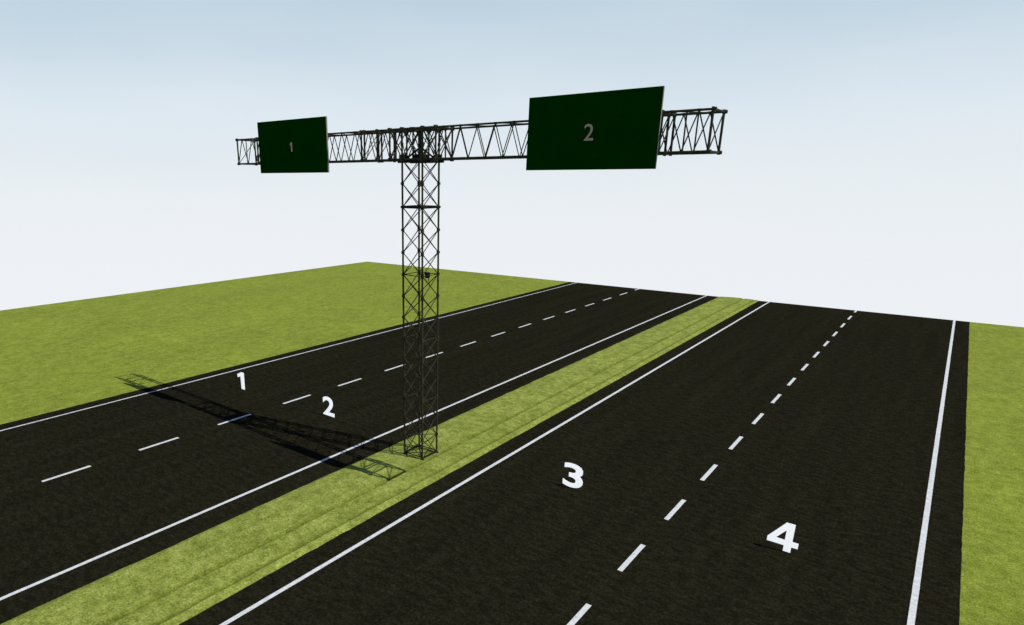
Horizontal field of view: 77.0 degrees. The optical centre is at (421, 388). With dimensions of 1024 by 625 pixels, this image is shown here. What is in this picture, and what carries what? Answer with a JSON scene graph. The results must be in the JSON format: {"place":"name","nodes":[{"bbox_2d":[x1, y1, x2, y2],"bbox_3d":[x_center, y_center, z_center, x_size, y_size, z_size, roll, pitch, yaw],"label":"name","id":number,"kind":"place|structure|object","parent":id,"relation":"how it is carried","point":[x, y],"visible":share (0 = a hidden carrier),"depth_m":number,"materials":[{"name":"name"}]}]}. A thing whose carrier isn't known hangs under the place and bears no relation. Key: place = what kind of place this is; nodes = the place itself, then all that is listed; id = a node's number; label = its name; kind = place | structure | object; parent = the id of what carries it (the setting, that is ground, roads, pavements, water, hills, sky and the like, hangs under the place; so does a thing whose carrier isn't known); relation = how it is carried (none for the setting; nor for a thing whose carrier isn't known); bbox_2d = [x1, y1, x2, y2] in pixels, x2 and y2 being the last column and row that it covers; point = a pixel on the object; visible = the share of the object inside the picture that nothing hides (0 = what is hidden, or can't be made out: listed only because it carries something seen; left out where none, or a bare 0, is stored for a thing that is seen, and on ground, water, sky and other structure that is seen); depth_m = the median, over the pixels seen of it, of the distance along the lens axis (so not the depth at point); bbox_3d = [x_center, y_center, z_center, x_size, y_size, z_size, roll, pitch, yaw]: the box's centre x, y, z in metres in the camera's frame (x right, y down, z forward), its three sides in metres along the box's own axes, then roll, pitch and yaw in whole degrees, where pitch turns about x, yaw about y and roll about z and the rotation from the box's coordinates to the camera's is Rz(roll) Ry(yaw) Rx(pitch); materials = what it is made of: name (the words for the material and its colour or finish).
{"place":"outdoors","nodes":[
{"label":"outdoors","id":0,"kind":"place"},
{"bbox_2d":[0,282,716,623],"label":"road","id":1,"kind":"structure","parent":0,"point":[92,491],"depth_m":16.24,"materials":[{"name":"black asphalt"}]},
{"bbox_2d":[237,372,244,389],"bbox_3d":[-5.429,-0.229,19.162,0.320,0.530,0.005,14,23,37],"label":"lane number","id":2,"kind":"object","parent":1,"relation":"on","point":[241,374],"visible":1,"depth_m":19.12,"materials":[{"name":"white paint"}]},
{"bbox_2d":[323,396,334,417],"bbox_3d":[-2.476,0.489,16.963,0.440,0.530,0.005,14,23,37],"label":"lane number","id":3,"kind":"object","parent":1,"relation":"on","point":[327,411],"visible":1,"depth_m":16.95,"materials":[{"name":"white paint"}]},
{"bbox_2d":[0,262,1023,624],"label":"ground","id":4,"kind":"structure","parent":0,"point":[62,356],"depth_m":24.32,"materials":[{"name":"green plant"}]},
{"bbox_2d":[0,297,757,624],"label":"median","id":5,"kind":"object","parent":4,"relation":"on","point":[181,582],"visible":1,"depth_m":12.20,"materials":[{"name":"green plant"}]},
{"bbox_2d":[235,106,727,460],"bbox_3d":[-0.062,-1.810,13.580,11.320,6.972,0.602,14,23,37],"label":"sign gantry","id":6,"kind":"object","parent":5,"relation":"on","point":[421,157],"visible":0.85,"depth_m":12.91,"materials":[{"name":"metal"}]},
{"bbox_2d":[257,116,328,172],"bbox_3d":[-2.918,-5.485,14.442,2.370,1.135,0.104,14,23,37],"label":"highway sign","id":7,"kind":"object","parent":6,"relation":"attached to","point":[294,146],"visible":1,"depth_m":14.34,"materials":[{"name":"metal"}]},
{"bbox_2d":[526,86,664,169],"bbox_3d":[2.672,-4.050,10.046,2.220,1.135,0.104,14,23,37],"label":"highway sign","id":8,"kind":"object","parent":6,"relation":"attached to","point":[611,129],"visible":1,"depth_m":9.94,"materials":[{"name":"metal"}]},
{"bbox_2d":[0,0,1023,326],"label":"sky","id":9,"kind":"structure","parent":0,"point":[871,159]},
{"bbox_2d":[179,301,969,624],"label":"road","id":10,"kind":"structure","parent":0,"point":[711,459],"depth_m":12.26,"materials":[{"name":"black asphalt"}]},
{"bbox_2d":[563,462,582,487],"bbox_3d":[3.099,1.791,12.974,0.440,0.530,0.005,14,23,37],"label":"lane number","id":11,"kind":"object","parent":10,"relation":"on","point":[577,475],"visible":1,"depth_m":12.94,"materials":[{"name":"white paint"}]},
{"bbox_2d":[767,523,798,552],"bbox_3d":[6.138,2.511,10.769,0.470,0.530,0.005,14,23,37],"label":"lane number","id":12,"kind":"object","parent":10,"relation":"on","point":[788,543],"visible":1,"depth_m":10.75,"materials":[{"name":"white paint"}]}
]}

